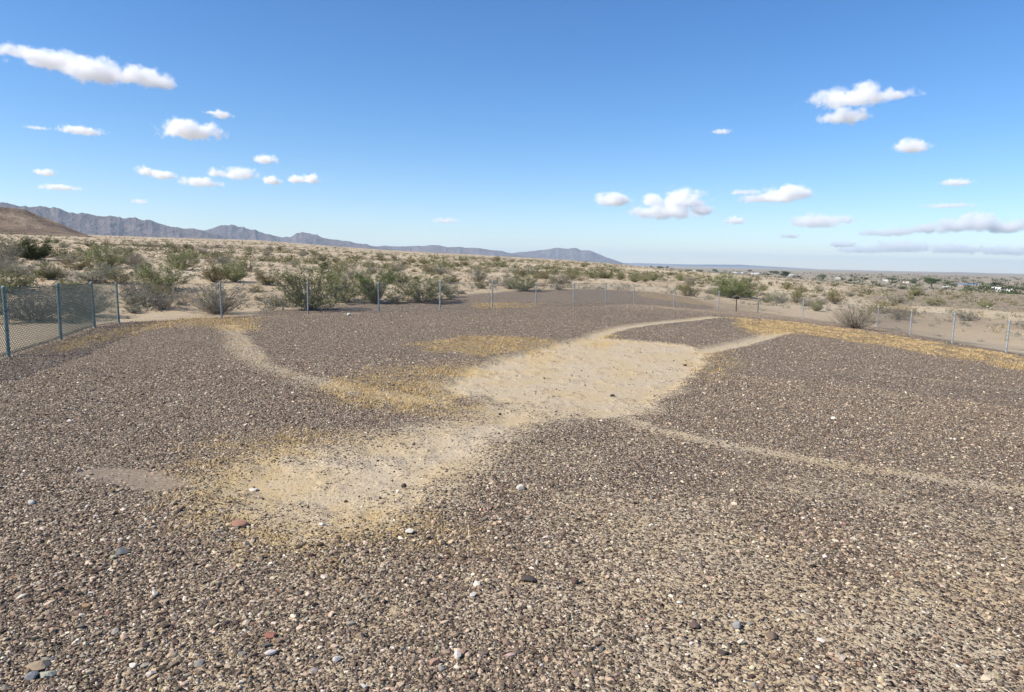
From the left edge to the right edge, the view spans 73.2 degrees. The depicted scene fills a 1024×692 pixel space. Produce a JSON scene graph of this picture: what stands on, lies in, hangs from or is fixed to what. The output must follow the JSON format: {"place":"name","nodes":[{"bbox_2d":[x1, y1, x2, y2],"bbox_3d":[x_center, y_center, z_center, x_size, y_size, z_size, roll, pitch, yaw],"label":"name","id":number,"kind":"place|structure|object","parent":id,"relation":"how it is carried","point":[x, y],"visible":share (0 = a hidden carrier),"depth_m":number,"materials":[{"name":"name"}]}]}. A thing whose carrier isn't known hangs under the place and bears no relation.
{"place":"outdoors","nodes":[
{"label":"outdoors","id":0,"kind":"place"},
{"bbox_2d":[0,207,90,236],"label":"hill","id":1,"kind":"structure","parent":0,"point":[18,221],"depth_m":612.73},
{"bbox_2d":[0,202,227,238],"bbox_3d":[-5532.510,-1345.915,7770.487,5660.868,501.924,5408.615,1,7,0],"label":"mountains","id":2,"kind":"structure","parent":0,"point":[89,224],"depth_m":7899.21,"materials":[{"name":"grey stone"}]},
{"bbox_2d":[203,224,399,250],"bbox_3d":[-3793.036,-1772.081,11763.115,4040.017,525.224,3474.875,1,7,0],"label":"mountains","id":3,"kind":"structure","parent":0,"point":[231,231],"depth_m":11579.63,"materials":[{"name":"grey stone"}]},
{"bbox_2d":[379,245,529,257],"bbox_3d":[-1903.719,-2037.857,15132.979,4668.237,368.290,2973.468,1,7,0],"label":"mountains","id":4,"kind":"structure","parent":0,"point":[451,250],"depth_m":15111.97,"materials":[{"name":"stone"}]},
{"bbox_2d":[0,234,1023,691],"bbox_3d":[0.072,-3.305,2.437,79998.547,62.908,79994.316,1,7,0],"label":"ground","id":5,"kind":"structure","parent":0,"point":[364,470],"depth_m":6.51,"materials":[{"name":"gravel"}]},
{"bbox_2d":[0,256,20,273],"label":"grey shrub","id":6,"kind":"object","parent":5,"relation":"on","point":[6,262],"visible":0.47,"depth_m":55.42,"materials":[{"name":"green plant"}]},
{"bbox_2d":[0,239,28,265],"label":"grey shrub","id":7,"kind":"object","parent":5,"relation":"on","point":[11,254],"visible":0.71,"depth_m":65.95,"materials":[{"name":"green plant"}]},
{"bbox_2d":[1,261,34,276],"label":"grey shrub","id":8,"kind":"object","parent":5,"relation":"on","point":[17,269],"visible":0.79,"depth_m":51.77,"materials":[{"name":"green plant"}]},
{"bbox_2d":[0,267,38,291],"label":"creosote bush","id":9,"kind":"object","parent":5,"relation":"on","point":[15,283],"visible":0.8,"depth_m":43.14,"materials":[{"name":"green plant"}]},
{"bbox_2d":[24,670,38,680],"bbox_3d":[-2.233,1.533,3.213,0.045,0.038,0.060,8,9,42],"label":"stone","id":10,"kind":"object","parent":5,"relation":"on","point":[31,675],"visible":1,"depth_m":3.20,"materials":[{"name":"stone"}]},
{"bbox_2d":[8,237,57,259],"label":"desert tree","id":11,"kind":"object","parent":5,"relation":"on","point":[32,250],"visible":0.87,"depth_m":79.42,"materials":[{"name":"green plant"}]},
{"bbox_2d":[25,660,49,670],"bbox_3d":[-2.257,1.524,3.296,0.100,0.036,0.084,5,8,25],"label":"stone","id":12,"kind":"object","parent":5,"relation":"on","point":[38,665],"visible":0.97,"depth_m":3.28,"materials":[{"name":"stone"}]},
{"bbox_2d":[0,284,84,320],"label":"grey shrub","id":13,"kind":"object","parent":5,"relation":"on","point":[33,303],"visible":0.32,"depth_m":33.25,"materials":[{"name":"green plant"}]},
{"bbox_2d":[39,670,56,677],"bbox_3d":[-2.179,1.537,3.237,0.072,0.027,0.065,-2,8,-23],"label":"stone","id":14,"kind":"object","parent":5,"relation":"on","point":[46,674],"visible":1,"depth_m":3.22,"materials":[{"name":"stone"}]},
{"bbox_2d":[31,259,67,279],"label":"creosote bush","id":15,"kind":"object","parent":5,"relation":"on","point":[41,273],"visible":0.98,"depth_m":50.05,"materials":[{"name":"green plant"}]},
{"bbox_2d":[55,266,71,276],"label":"twiggy shrub","id":16,"kind":"object","parent":5,"relation":"on","point":[65,275],"visible":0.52,"depth_m":52.62,"materials":[{"name":"grey plant"}]},
{"bbox_2d":[52,252,76,264],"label":"grey shrub","id":17,"kind":"object","parent":5,"relation":"on","point":[66,257],"visible":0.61,"depth_m":74.82,"materials":[{"name":"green plant"}]},
{"bbox_2d":[45,278,88,291],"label":"creosote bush","id":18,"kind":"object","parent":5,"relation":"on","point":[71,282],"visible":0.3,"depth_m":44.69,"materials":[{"name":"green plant"}]},
{"bbox_2d":[61,256,93,269],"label":"olive shrub","id":19,"kind":"object","parent":5,"relation":"on","point":[81,266],"visible":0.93,"depth_m":66.35,"materials":[{"name":"green plant"}]},
{"bbox_2d":[61,287,113,315],"bbox_3d":[-22.320,-2.344,35.857,3.239,1.765,3.383,5,8,28],"label":"grey shrub","id":20,"kind":"object","parent":5,"relation":"on","point":[90,302],"visible":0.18,"depth_m":36.01,"materials":[{"name":"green plant"}]},
{"bbox_2d":[72,268,109,282],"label":"grey shrub","id":21,"kind":"object","parent":5,"relation":"on","point":[85,277],"visible":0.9,"depth_m":49.61,"materials":[{"name":"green plant"}]},
{"bbox_2d":[85,261,120,276],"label":"grey shrub","id":22,"kind":"object","parent":5,"relation":"on","point":[97,267],"visible":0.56,"depth_m":53.05,"materials":[{"name":"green plant"}]},
{"bbox_2d":[80,240,132,267],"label":"creosote bush","id":23,"kind":"object","parent":5,"relation":"on","point":[111,261],"visible":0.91,"depth_m":71.01,"materials":[{"name":"green plant"}]},
{"bbox_2d":[100,268,134,283],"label":"olive shrub","id":24,"kind":"object","parent":5,"relation":"on","point":[118,279],"visible":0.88,"depth_m":50.10,"materials":[{"name":"green plant"}]},
{"bbox_2d":[115,547,130,554],"bbox_3d":[-2.584,1.359,4.563,0.095,0.032,0.085,7,9,41],"label":"stone","id":25,"kind":"object","parent":5,"relation":"on","point":[121,551],"visible":0.99,"depth_m":4.55,"materials":[{"name":"stone"}]},
{"bbox_2d":[109,278,151,298],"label":"grey shrub","id":26,"kind":"object","parent":5,"relation":"on","point":[134,285],"visible":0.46,"depth_m":43.53,"materials":[{"name":"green plant"}]},
{"bbox_2d":[121,302,144,312],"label":"grey shrub","id":27,"kind":"object","parent":5,"relation":"on","point":[133,310],"visible":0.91,"depth_m":38.71,"materials":[{"name":"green plant"}]},
{"bbox_2d":[123,253,143,264],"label":"grey shrub","id":28,"kind":"object","parent":5,"relation":"on","point":[133,260],"visible":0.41,"depth_m":75.73,"materials":[{"name":"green plant"}]},
{"bbox_2d":[118,253,154,268],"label":"twiggy shrub","id":29,"kind":"object","parent":5,"relation":"on","point":[134,263],"visible":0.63,"depth_m":71.33,"materials":[{"name":"grey plant"}]},
{"bbox_2d":[118,285,159,306],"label":"grey shrub","id":30,"kind":"object","parent":5,"relation":"on","point":[138,301],"visible":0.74,"depth_m":41.28,"materials":[{"name":"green plant"}]},
{"bbox_2d":[145,670,156,677],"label":"stone","id":31,"kind":"object","parent":5,"relation":"on","point":[149,674],"visible":0.97,"depth_m":3.24,"materials":[{"name":"stone"}]},
{"bbox_2d":[140,278,174,296],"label":"olive shrub","id":32,"kind":"object","parent":5,"relation":"on","point":[161,289],"visible":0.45,"depth_m":45.51,"materials":[{"name":"green plant"}]},
{"bbox_2d":[129,257,193,288],"bbox_3d":[-24.896,-5.097,48.566,4.332,2.370,4.121,2,7,9],"label":"creosote bush","id":33,"kind":"object","parent":5,"relation":"on","point":[146,272],"visible":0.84,"depth_m":48.15,"materials":[{"name":"green plant"}]},
{"bbox_2d":[143,286,183,309],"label":"grey shrub","id":34,"kind":"object","parent":5,"relation":"on","point":[159,305],"visible":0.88,"depth_m":40.74,"materials":[{"name":"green plant"}]},
{"bbox_2d":[166,248,204,269],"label":"creosote bush","id":35,"kind":"object","parent":5,"relation":"on","point":[183,258],"visible":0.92,"depth_m":72.35,"materials":[{"name":"green plant"}]},
{"bbox_2d":[173,291,199,304],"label":"dry shrub","id":36,"kind":"object","parent":5,"relation":"on","point":[185,299],"visible":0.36,"depth_m":43.22,"materials":[{"name":"beige plant"}]},
{"bbox_2d":[167,281,257,314],"bbox_3d":[-10.978,-1.843,25.962,3.355,1.348,3.690,2,7,9],"label":"twiggy shrub","id":37,"kind":"object","parent":5,"relation":"on","point":[218,310],"visible":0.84,"depth_m":25.80,"materials":[{"name":"grey plant"}]},
{"bbox_2d":[199,260,228,281],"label":"olive shrub","id":38,"kind":"object","parent":5,"relation":"on","point":[207,274],"visible":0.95,"depth_m":54.96,"materials":[{"name":"green plant"}]},
{"bbox_2d":[215,254,232,263],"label":"grey shrub","id":39,"kind":"object","parent":5,"relation":"on","point":[224,258],"visible":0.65,"depth_m":90.91,"materials":[{"name":"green plant"}]},
{"bbox_2d":[218,257,247,281],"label":"creosote bush","id":40,"kind":"object","parent":5,"relation":"on","point":[237,275],"visible":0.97,"depth_m":55.51,"materials":[{"name":"green plant"}]},
{"bbox_2d":[232,519,248,525],"bbox_3d":[-1.983,1.291,5.045,0.126,0.037,0.108,1,7,0],"label":"stone","id":41,"kind":"object","parent":5,"relation":"on","point":[237,522],"visible":1,"depth_m":5.02,"materials":[{"name":"stone"}]},
{"bbox_2d":[235,262,264,271],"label":"olive shrub","id":42,"kind":"object","parent":5,"relation":"on","point":[250,266],"visible":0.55,"depth_m":74.31,"materials":[{"name":"green plant"}]},
{"bbox_2d":[247,285,264,291],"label":"olive shrub","id":43,"kind":"object","parent":5,"relation":"on","point":[258,289],"visible":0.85,"depth_m":50.41,"materials":[{"name":"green plant"}]},
{"bbox_2d":[254,267,280,284],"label":"olive shrub","id":44,"kind":"object","parent":5,"relation":"on","point":[261,277],"visible":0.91,"depth_m":54.47,"materials":[{"name":"green plant"}]},
{"bbox_2d":[265,632,275,638],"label":"stone","id":45,"kind":"object","parent":5,"relation":"on","point":[270,635],"visible":1,"depth_m":3.59,"materials":[{"name":"stone"}]},
{"bbox_2d":[264,649,276,655],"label":"stone","id":46,"kind":"object","parent":5,"relation":"on","point":[270,652],"visible":1,"depth_m":3.44,"materials":[{"name":"stone"}]},
{"bbox_2d":[257,292,287,305],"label":"grey shrub","id":47,"kind":"object","parent":5,"relation":"on","point":[273,299],"visible":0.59,"depth_m":44.53,"materials":[{"name":"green plant"}]},
{"bbox_2d":[268,259,356,309],"bbox_3d":[-8.027,-2.500,28.205,3.610,2.147,3.441,7,9,42],"label":"creosote bush","id":48,"kind":"object","parent":5,"relation":"on","point":[290,280],"visible":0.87,"depth_m":28.04,"materials":[{"name":"green plant"}]},
{"bbox_2d":[316,252,328,261],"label":"creosote bush","id":49,"kind":"object","parent":5,"relation":"on","point":[320,257],"visible":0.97,"depth_m":130.78,"materials":[{"name":"green plant"}]},
{"bbox_2d":[331,260,348,272],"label":"creosote bush","id":50,"kind":"object","parent":5,"relation":"on","point":[345,267],"visible":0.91,"depth_m":80.83,"materials":[{"name":"green plant"}]},
{"bbox_2d":[318,264,368,301],"bbox_3d":[-11.416,-4.341,47.745,3.858,2.663,4.055,8,10,43],"label":"creosote bush","id":51,"kind":"object","parent":5,"relation":"on","point":[350,290],"visible":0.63,"depth_m":47.21,"materials":[{"name":"green plant"}]},
{"bbox_2d":[341,268,360,278],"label":"grey shrub","id":52,"kind":"object","parent":5,"relation":"on","point":[349,273],"visible":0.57,"depth_m":66.47,"materials":[{"name":"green plant"}]},
{"bbox_2d":[364,264,377,273],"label":"grey shrub","id":53,"kind":"object","parent":5,"relation":"on","point":[375,270],"visible":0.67,"depth_m":81.01,"materials":[{"name":"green plant"}]},
{"bbox_2d":[352,264,400,302],"bbox_3d":[-9.610,-4.288,47.318,3.089,2.764,3.046,6,9,37],"label":"creosote bush","id":54,"kind":"object","parent":5,"relation":"on","point":[367,283],"visible":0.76,"depth_m":47.21,"materials":[{"name":"green plant"}]},
{"bbox_2d":[382,264,399,282],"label":"creosote bush","id":55,"kind":"object","parent":5,"relation":"on","point":[390,272],"visible":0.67,"depth_m":60.76,"materials":[{"name":"green plant"}]},
{"bbox_2d":[383,293,401,302],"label":"grey shrub","id":56,"kind":"object","parent":5,"relation":"on","point":[394,301],"visible":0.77,"depth_m":47.75,"materials":[{"name":"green plant"}]},
{"bbox_2d":[392,263,408,270],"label":"grey shrub","id":57,"kind":"object","parent":5,"relation":"on","point":[399,268],"visible":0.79,"depth_m":95.18,"materials":[{"name":"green plant"}]},
{"bbox_2d":[388,268,458,301],"bbox_3d":[-6.467,-4.293,48.633,5.124,2.465,5.386,3,7,16],"label":"creosote bush","id":58,"kind":"object","parent":5,"relation":"on","point":[416,290],"visible":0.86,"depth_m":48.32,"materials":[{"name":"green plant"}]},
{"bbox_2d":[429,657,439,665],"bbox_3d":[-0.383,1.558,3.421,0.056,0.034,0.050,1,7,0],"label":"stone","id":59,"kind":"object","parent":5,"relation":"on","point":[434,661],"visible":1,"depth_m":3.40,"materials":[{"name":"stone"}]},
{"bbox_2d":[432,264,449,274],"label":"grey shrub","id":60,"kind":"object","parent":5,"relation":"on","point":[437,270],"visible":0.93,"depth_m":85.57,"materials":[{"name":"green plant"}]},
{"bbox_2d":[436,280,462,296],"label":"grey shrub","id":61,"kind":"object","parent":5,"relation":"on","point":[450,288],"visible":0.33,"depth_m":52.00,"materials":[{"name":"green plant"}]},
{"bbox_2d":[439,273,461,283],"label":"creosote bush","id":62,"kind":"object","parent":5,"relation":"on","point":[450,279],"visible":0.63,"depth_m":65.89,"materials":[{"name":"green plant"}]},
{"bbox_2d":[466,264,487,281],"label":"grey shrub","id":63,"kind":"object","parent":5,"relation":"on","point":[477,276],"visible":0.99,"depth_m":71.91,"materials":[{"name":"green plant"}]},
{"bbox_2d":[495,274,521,288],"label":"grey shrub","id":64,"kind":"object","parent":5,"relation":"on","point":[507,282],"visible":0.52,"depth_m":58.83,"materials":[{"name":"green plant"}]},
{"bbox_2d":[0,232,1022,305],"bbox_3d":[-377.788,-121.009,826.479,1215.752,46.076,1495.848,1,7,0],"label":"distant scrub","id":65,"kind":"object","parent":5,"relation":"on","point":[61,251],"visible":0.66,"depth_m":164.80,"materials":[{"name":"green plant"}]},
{"bbox_2d":[0,280,1023,356],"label":"chain link fence","id":66,"kind":"object","parent":5,"relation":"on","point":[59,311],"visible":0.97,"depth_m":22.44,"materials":[{"name":"grey metal"}]},
{"bbox_2d":[0,236,1023,341],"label":"scrub","id":67,"kind":"object","parent":5,"relation":"on","point":[667,282],"visible":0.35,"depth_m":73.22,"materials":[{"name":"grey plant"}]},
{"bbox_2d":[0,242,1023,340],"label":"dry ground cover","id":68,"kind":"object","parent":5,"relation":"on","point":[43,280],"visible":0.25,"depth_m":69.52,"materials":[{"name":"beige plant"}]},
{"bbox_2d":[507,272,544,290],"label":"creosote bush","id":69,"kind":"object","parent":5,"relation":"on","point":[529,282],"visible":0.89,"depth_m":56.52,"materials":[{"name":"green plant"}]},
{"bbox_2d":[521,575,535,581],"bbox_3d":[0.103,1.452,4.317,0.094,0.032,0.087,1,7,0],"label":"stone","id":70,"kind":"object","parent":5,"relation":"on","point":[528,578],"visible":1,"depth_m":4.29,"materials":[{"name":"stone"}]},
{"bbox_2d":[546,270,573,283],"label":"grey shrub","id":71,"kind":"object","parent":5,"relation":"on","point":[565,278],"visible":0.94,"depth_m":73.41,"materials":[{"name":"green plant"}]},
{"bbox_2d":[584,271,600,277],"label":"creosote bush","id":72,"kind":"object","parent":5,"relation":"on","point":[590,274],"visible":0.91,"depth_m":100.99,"materials":[{"name":"green plant"}]},
{"bbox_2d":[613,271,625,279],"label":"creosote bush","id":73,"kind":"object","parent":5,"relation":"on","point":[619,277],"visible":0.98,"depth_m":100.16,"materials":[{"name":"green plant"}]},
{"bbox_2d":[626,274,642,281],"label":"creosote bush","id":74,"kind":"object","parent":5,"relation":"on","point":[635,279],"visible":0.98,"depth_m":94.29,"materials":[{"name":"green plant"}]},
{"bbox_2d":[681,275,695,284],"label":"grey shrub","id":75,"kind":"object","parent":5,"relation":"on","point":[692,282],"visible":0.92,"depth_m":95.95,"materials":[{"name":"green plant"}]},
{"bbox_2d":[679,283,700,295],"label":"olive shrub","id":76,"kind":"object","parent":5,"relation":"on","point":[687,290],"visible":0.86,"depth_m":63.79,"materials":[{"name":"green plant"}]},
{"bbox_2d":[689,620,699,628],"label":"stone","id":77,"kind":"object","parent":5,"relation":"on","point":[694,624],"visible":1,"depth_m":3.80,"materials":[{"name":"stone"}]},
{"bbox_2d":[717,649,727,655],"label":"stone","id":78,"kind":"object","parent":5,"relation":"on","point":[722,652],"visible":1,"depth_m":3.56,"materials":[{"name":"stone"}]},
{"bbox_2d":[707,271,755,297],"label":"creosote bush","id":79,"kind":"object","parent":5,"relation":"on","point":[728,289],"visible":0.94,"depth_m":68.15,"materials":[{"name":"green plant"}]},
{"bbox_2d":[732,620,740,628],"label":"stone","id":80,"kind":"object","parent":5,"relation":"on","point":[736,624],"visible":1,"depth_m":3.82,"materials":[{"name":"stone"}]},
{"bbox_2d":[732,274,768,297],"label":"creosote bush","id":81,"kind":"object","parent":5,"relation":"on","point":[747,283],"visible":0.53,"depth_m":72.50,"materials":[{"name":"green plant"}]},
{"bbox_2d":[759,296,773,302],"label":"creosote bush","id":82,"kind":"object","parent":5,"relation":"on","point":[767,300],"visible":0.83,"depth_m":64.84,"materials":[{"name":"green plant"}]},
{"bbox_2d":[765,631,776,639],"bbox_3d":[1.413,1.570,3.739,0.061,0.048,0.058,-2,8,-22],"label":"stone","id":83,"kind":"object","parent":5,"relation":"on","point":[771,635],"visible":1,"depth_m":3.73,"materials":[{"name":"stone"}]},
{"bbox_2d":[769,289,793,302],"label":"grey shrub","id":84,"kind":"object","parent":5,"relation":"on","point":[777,297],"visible":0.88,"depth_m":66.04,"materials":[{"name":"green plant"}]},
{"bbox_2d":[790,291,804,302],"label":"olive shrub","id":85,"kind":"object","parent":5,"relation":"on","point":[795,300],"visible":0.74,"depth_m":70.70,"materials":[{"name":"green plant"}]},
{"bbox_2d":[792,288,807,296],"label":"creosote bush","id":86,"kind":"object","parent":5,"relation":"on","point":[800,291],"visible":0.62,"depth_m":85.46,"materials":[{"name":"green plant"}]},
{"bbox_2d":[792,284,808,291],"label":"olive shrub","id":87,"kind":"object","parent":5,"relation":"on","point":[798,287],"visible":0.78,"depth_m":104.60,"materials":[{"name":"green plant"}]},
{"bbox_2d":[794,298,813,305],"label":"grey shrub","id":88,"kind":"object","parent":5,"relation":"on","point":[808,301],"visible":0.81,"depth_m":63.90,"materials":[{"name":"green plant"}]},
{"bbox_2d":[809,299,824,310],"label":"creosote bush","id":89,"kind":"object","parent":5,"relation":"on","point":[813,307],"visible":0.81,"depth_m":55.56,"materials":[{"name":"green plant"}]},
{"bbox_2d":[826,290,847,303],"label":"olive shrub","id":90,"kind":"object","parent":5,"relation":"on","point":[837,299],"visible":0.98,"depth_m":72.26,"materials":[{"name":"green plant"}]},
{"bbox_2d":[664,268,1023,294],"bbox_3d":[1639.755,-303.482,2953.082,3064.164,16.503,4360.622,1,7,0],"label":"distant grove","id":91,"kind":"object","parent":5,"relation":"on","point":[1002,288],"visible":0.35,"depth_m":1368.45,"materials":[{"name":"green plant"}]},
{"bbox_2d":[823,299,888,329],"bbox_3d":[17.306,-1.642,34.708,3.348,1.536,3.218,0,7,-12],"label":"twiggy shrub","id":92,"kind":"object","parent":5,"relation":"on","point":[847,321],"visible":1,"depth_m":34.51,"materials":[{"name":"grey plant"}]},
{"bbox_2d":[858,302,876,321],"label":"olive shrub","id":93,"kind":"object","parent":5,"relation":"on","point":[866,313],"visible":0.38,"depth_m":46.49,"materials":[{"name":"green plant"}]},
{"bbox_2d":[865,300,891,312],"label":"olive shrub","id":94,"kind":"object","parent":5,"relation":"on","point":[876,305],"visible":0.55,"depth_m":57.11,"materials":[{"name":"green plant"}]},
{"bbox_2d":[886,294,911,302],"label":"grey shrub","id":95,"kind":"object","parent":5,"relation":"on","point":[899,299],"visible":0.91,"depth_m":87.09,"materials":[{"name":"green plant"}]},
{"bbox_2d":[885,301,916,319],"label":"dry shrub","id":96,"kind":"object","parent":5,"relation":"on","point":[902,316],"visible":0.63,"depth_m":49.39,"materials":[{"name":"grey plant"}]},
{"bbox_2d":[886,306,919,315],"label":"olive shrub","id":97,"kind":"object","parent":5,"relation":"on","point":[904,309],"visible":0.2,"depth_m":54.28,"materials":[{"name":"green plant"}]},
{"bbox_2d":[906,285,921,295],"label":"creosote bush","id":98,"kind":"object","parent":5,"relation":"on","point":[918,290],"visible":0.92,"depth_m":137.77,"materials":[{"name":"green plant"}]},
{"bbox_2d":[923,277,939,286],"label":"tree","id":99,"kind":"object","parent":5,"relation":"on","point":[931,281],"visible":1,"depth_m":1262.71,"materials":[{"name":"green plant"}]},
{"bbox_2d":[926,298,945,305],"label":"creosote bush","id":100,"kind":"object","parent":5,"relation":"on","point":[927,302],"visible":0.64,"depth_m":81.48,"materials":[{"name":"green plant"}]},
{"bbox_2d":[952,309,983,320],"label":"grey shrub","id":101,"kind":"object","parent":5,"relation":"on","point":[967,318],"visible":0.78,"depth_m":50.03,"materials":[{"name":"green plant"}]},
{"bbox_2d":[0,300,1023,691],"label":"gravel","id":102,"kind":"structure","parent":0,"point":[172,656],"depth_m":4.96,"materials":[{"name":"gravel"}]},
{"bbox_2d":[0,0,1023,273],"label":"sky","id":103,"kind":"structure","parent":0,"point":[879,135],"materials":[{"name":"blue"}]},
{"bbox_2d":[53,302,1023,584],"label":"dry grass","id":104,"kind":"structure","parent":0,"point":[745,322],"depth_m":18.35,"materials":[{"name":"yellow plant"}]},
{"bbox_2d":[512,248,627,264],"bbox_3d":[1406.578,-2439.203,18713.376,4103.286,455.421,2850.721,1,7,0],"label":"mountains","id":105,"kind":"structure","parent":0,"point":[575,254],"depth_m":18473.74,"materials":[{"name":"grey stone"}]},
{"bbox_2d":[625,263,1008,273],"bbox_3d":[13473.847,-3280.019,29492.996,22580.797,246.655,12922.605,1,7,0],"label":"mountains","id":106,"kind":"structure","parent":0,"point":[736,266],"depth_m":31391.08,"materials":[{"name":"stone"}]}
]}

